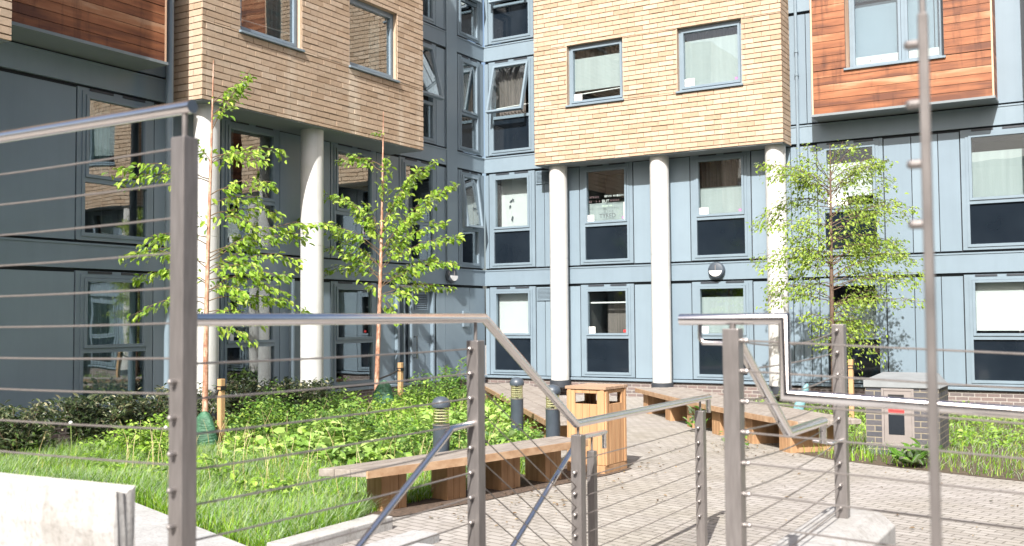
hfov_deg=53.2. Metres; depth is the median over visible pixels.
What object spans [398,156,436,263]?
window
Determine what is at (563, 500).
fallen leaves
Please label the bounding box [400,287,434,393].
door
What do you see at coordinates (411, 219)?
young birch
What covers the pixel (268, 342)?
window
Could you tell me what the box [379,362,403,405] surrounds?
tree stake
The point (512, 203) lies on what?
window
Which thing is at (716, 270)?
wall lamp
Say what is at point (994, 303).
window
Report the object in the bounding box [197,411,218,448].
watering bag
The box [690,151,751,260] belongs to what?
window
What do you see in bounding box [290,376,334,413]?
evergreen shrub
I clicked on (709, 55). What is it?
window
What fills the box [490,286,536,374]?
window
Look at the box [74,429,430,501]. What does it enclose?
weeds
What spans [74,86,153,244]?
window
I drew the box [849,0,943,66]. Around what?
window
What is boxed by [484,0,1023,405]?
apartment wing
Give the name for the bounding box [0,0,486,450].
apartment wing
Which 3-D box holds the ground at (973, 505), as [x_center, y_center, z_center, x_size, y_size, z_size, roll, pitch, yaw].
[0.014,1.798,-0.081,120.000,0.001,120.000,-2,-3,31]
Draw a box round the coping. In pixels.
[134,503,245,545]
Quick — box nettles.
[214,369,545,463]
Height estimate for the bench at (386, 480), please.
0.470 m
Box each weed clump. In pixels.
[683,405,709,427]
[719,431,753,447]
[886,437,941,466]
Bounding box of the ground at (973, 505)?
[49,345,1023,545]
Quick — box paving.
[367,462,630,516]
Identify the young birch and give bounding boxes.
[101,61,334,411]
[297,111,464,390]
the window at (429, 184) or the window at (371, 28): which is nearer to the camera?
the window at (371, 28)
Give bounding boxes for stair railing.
[0,100,711,545]
[678,313,1023,545]
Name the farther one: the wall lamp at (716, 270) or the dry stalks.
the wall lamp at (716, 270)
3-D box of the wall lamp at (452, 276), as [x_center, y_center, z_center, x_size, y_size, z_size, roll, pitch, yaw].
[-1.409,0.057,24.119,0.142,0.380,0.380,-2,-3,31]
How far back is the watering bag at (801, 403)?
18.32 m
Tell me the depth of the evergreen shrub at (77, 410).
13.97 m
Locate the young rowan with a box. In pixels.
[746,139,924,412]
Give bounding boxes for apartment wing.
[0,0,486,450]
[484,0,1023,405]
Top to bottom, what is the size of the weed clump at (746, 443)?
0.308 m
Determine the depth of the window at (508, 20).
25.45 m
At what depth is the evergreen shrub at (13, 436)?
13.28 m
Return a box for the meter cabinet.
[863,372,949,457]
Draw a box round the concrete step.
[364,530,438,545]
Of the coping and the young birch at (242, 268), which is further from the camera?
the young birch at (242, 268)
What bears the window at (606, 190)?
in the apartment wing at (635, 140)
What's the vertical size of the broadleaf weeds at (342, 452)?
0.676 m
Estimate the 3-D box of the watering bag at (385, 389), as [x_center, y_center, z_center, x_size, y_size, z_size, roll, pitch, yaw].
[-2.420,2.365,19.403,0.464,0.660,0.268,-1,-3,2]
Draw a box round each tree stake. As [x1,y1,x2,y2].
[208,379,225,445]
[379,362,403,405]
[847,359,854,417]
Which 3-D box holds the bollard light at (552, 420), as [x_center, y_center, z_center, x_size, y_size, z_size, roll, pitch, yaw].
[0.499,1.883,12.456,0.200,1.050,0.200,-2,-3,31]
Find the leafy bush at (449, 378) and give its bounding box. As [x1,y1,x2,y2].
[423,356,466,395]
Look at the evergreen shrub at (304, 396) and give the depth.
17.40 m
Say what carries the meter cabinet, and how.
on the ground at (973, 505)
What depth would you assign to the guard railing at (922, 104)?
2.33 m
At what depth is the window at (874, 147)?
21.21 m
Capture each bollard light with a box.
[432,396,450,451]
[510,377,523,435]
[545,384,560,436]
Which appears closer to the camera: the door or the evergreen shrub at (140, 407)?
the evergreen shrub at (140, 407)
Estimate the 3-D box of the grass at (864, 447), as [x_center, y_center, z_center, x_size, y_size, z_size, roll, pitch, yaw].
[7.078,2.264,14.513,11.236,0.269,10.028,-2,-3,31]
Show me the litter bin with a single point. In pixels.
(590, 405)
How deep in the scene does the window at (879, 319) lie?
20.92 m
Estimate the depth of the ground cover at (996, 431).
15.59 m
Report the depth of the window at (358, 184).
21.63 m
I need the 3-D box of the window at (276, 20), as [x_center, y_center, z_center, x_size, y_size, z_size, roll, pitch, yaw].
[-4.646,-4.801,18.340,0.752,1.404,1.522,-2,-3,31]
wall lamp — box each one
[446,267,457,282]
[708,262,724,278]
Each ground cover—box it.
[79,379,537,466]
[753,394,1023,449]
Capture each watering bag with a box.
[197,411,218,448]
[372,380,393,406]
[793,383,808,409]
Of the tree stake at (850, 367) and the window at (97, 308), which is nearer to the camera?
the window at (97, 308)
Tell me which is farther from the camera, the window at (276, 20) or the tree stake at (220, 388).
the window at (276, 20)
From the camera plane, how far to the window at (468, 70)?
25.43 m
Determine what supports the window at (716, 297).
in the apartment wing at (635, 140)
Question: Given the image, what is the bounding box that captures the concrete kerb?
[267,514,392,545]
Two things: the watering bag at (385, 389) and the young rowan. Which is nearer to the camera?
the young rowan
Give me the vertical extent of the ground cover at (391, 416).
0.756 m
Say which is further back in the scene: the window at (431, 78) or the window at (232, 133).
the window at (431, 78)
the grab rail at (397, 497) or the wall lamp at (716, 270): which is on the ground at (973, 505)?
the grab rail at (397, 497)
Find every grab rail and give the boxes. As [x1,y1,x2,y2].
[355,420,474,545]
[510,430,607,545]
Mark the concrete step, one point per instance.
(405, 538)
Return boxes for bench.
[319,436,587,510]
[485,382,566,437]
[635,387,860,452]
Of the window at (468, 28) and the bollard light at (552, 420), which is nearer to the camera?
the bollard light at (552, 420)
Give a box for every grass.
[0,402,527,545]
[744,397,1023,479]
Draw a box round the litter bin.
[565,383,627,473]
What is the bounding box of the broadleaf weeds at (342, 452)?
[98,393,545,466]
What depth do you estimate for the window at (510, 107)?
25.44 m
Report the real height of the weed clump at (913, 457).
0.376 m
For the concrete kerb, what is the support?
on the ground at (973, 505)
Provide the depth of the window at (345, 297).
21.64 m
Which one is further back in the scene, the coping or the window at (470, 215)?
the window at (470, 215)
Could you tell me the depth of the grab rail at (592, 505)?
6.72 m
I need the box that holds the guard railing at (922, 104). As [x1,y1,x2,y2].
[903,0,941,545]
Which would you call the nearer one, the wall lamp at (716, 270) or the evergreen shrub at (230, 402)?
the evergreen shrub at (230, 402)
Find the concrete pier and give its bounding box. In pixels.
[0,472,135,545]
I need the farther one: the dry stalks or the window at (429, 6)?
the window at (429, 6)
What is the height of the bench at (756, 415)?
0.470 m
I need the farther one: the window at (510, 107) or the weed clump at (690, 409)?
the window at (510, 107)
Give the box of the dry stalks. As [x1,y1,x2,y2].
[37,389,503,503]
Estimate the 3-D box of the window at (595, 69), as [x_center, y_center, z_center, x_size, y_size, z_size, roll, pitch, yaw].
[2.075,-4.610,23.788,1.412,1.404,0.532,-2,-3,31]
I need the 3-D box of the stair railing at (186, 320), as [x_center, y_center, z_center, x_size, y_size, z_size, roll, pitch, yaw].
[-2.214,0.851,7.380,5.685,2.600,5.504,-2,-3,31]
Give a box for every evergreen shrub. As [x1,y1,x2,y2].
[0,397,69,457]
[48,387,141,448]
[111,388,168,436]
[149,382,216,420]
[208,376,280,424]
[247,376,318,410]
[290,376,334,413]
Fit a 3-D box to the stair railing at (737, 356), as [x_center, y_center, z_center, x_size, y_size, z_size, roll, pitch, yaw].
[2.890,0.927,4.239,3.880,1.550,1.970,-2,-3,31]
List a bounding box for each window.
[73,270,152,407]
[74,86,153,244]
[219,277,278,397]
[220,118,279,252]
[240,0,297,46]
[330,142,375,260]
[330,281,375,385]
[349,0,392,77]
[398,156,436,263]
[422,0,435,24]
[422,40,444,144]
[424,0,481,43]
[425,54,479,155]
[458,169,483,267]
[486,56,534,155]
[488,0,533,44]
[489,170,535,267]
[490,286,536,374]
[569,39,622,104]
[580,162,633,264]
[581,284,635,377]
[679,20,741,90]
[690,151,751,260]
[692,280,753,379]
[817,138,884,255]
[820,277,887,382]
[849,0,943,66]
[960,125,1023,249]
[964,273,1023,386]
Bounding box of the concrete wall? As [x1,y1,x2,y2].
[771,506,895,545]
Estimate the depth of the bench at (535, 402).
16.93 m
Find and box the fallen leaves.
[390,435,1020,535]
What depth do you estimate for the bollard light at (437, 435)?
10.62 m

